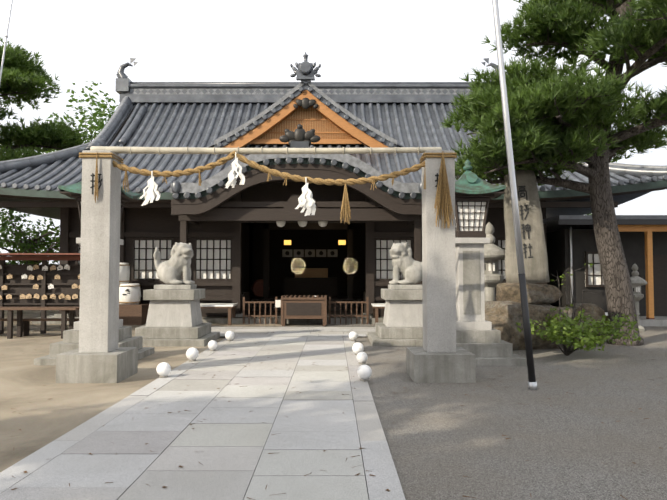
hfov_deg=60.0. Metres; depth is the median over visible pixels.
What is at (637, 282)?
stone lantern
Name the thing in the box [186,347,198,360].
globe light
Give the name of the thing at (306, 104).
chidori gable
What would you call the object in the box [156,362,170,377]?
globe light
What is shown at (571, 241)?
office building
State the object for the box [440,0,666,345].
pine
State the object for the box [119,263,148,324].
sake barrels
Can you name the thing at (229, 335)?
globe light
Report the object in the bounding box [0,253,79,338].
ema rack
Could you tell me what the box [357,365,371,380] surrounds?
globe light
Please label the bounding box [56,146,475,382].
shimenawa gate
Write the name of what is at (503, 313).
monument stone
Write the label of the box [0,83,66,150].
pine
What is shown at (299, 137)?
karahafu gable
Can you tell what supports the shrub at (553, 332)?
on the ground
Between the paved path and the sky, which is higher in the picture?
the sky
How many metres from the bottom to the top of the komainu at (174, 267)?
0.952 m
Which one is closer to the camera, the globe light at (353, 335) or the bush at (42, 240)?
the globe light at (353, 335)
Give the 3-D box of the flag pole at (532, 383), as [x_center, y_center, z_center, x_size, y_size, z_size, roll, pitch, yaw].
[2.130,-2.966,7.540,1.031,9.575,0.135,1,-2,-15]
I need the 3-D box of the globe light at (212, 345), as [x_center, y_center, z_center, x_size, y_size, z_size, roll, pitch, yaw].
[-2.307,1.821,11.025,0.184,0.197,0.184,0,-2,0]
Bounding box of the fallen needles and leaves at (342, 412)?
[3,331,662,499]
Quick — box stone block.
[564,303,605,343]
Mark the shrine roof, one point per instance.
(207, 114)
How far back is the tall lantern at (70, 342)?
9.87 m
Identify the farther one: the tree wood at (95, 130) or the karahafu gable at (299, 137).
the tree wood at (95, 130)
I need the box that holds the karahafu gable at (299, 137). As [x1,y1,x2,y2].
[171,124,421,214]
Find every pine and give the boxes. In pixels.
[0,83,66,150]
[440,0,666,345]
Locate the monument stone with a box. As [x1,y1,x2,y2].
[485,170,575,350]
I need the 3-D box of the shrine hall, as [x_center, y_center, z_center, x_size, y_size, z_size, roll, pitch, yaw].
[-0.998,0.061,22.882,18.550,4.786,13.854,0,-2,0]
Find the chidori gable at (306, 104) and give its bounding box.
[208,52,402,147]
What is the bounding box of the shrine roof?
[0,58,666,228]
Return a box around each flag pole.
[0,0,12,81]
[492,0,537,389]
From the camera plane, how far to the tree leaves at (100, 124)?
34.72 m
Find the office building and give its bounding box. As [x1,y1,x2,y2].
[543,215,666,325]
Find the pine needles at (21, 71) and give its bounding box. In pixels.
[0,38,94,160]
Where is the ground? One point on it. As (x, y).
(443, 443)
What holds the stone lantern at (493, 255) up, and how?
on the ground
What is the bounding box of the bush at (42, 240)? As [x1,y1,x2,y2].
[0,217,59,263]
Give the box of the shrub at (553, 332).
[516,263,640,355]
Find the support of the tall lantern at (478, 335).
on the ground
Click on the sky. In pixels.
(79, 41)
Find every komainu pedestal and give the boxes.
[135,284,219,346]
[368,284,422,345]
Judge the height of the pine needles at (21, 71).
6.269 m
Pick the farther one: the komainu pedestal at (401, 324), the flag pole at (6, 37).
the flag pole at (6, 37)
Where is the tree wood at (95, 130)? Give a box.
[85,113,109,141]
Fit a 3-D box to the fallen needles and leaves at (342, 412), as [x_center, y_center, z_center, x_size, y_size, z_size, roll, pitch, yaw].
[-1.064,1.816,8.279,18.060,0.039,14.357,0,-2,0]
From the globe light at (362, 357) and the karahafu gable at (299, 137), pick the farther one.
the karahafu gable at (299, 137)
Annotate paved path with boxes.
[0,326,405,499]
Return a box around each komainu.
[153,242,194,284]
[389,242,421,284]
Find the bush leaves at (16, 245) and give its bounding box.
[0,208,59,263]
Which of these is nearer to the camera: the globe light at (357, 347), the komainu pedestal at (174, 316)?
the globe light at (357, 347)
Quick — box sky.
[0,0,666,263]
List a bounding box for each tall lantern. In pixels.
[34,181,154,364]
[455,159,526,365]
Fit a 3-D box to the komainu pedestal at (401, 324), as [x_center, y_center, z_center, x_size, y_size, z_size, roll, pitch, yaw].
[1.632,1.401,12.747,1.660,1.270,1.660,0,-2,0]
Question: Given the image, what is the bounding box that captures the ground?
[0,310,666,499]
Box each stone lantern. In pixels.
[484,222,504,300]
[630,264,646,330]
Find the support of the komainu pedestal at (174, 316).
on the ground
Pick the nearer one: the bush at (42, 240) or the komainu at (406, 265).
the komainu at (406, 265)
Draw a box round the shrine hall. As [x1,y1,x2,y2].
[0,182,617,325]
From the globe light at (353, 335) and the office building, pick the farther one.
the office building
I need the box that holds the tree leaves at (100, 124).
[15,81,118,154]
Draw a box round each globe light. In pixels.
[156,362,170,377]
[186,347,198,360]
[208,340,216,350]
[225,331,233,340]
[349,331,357,340]
[352,342,363,354]
[356,352,367,364]
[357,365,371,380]

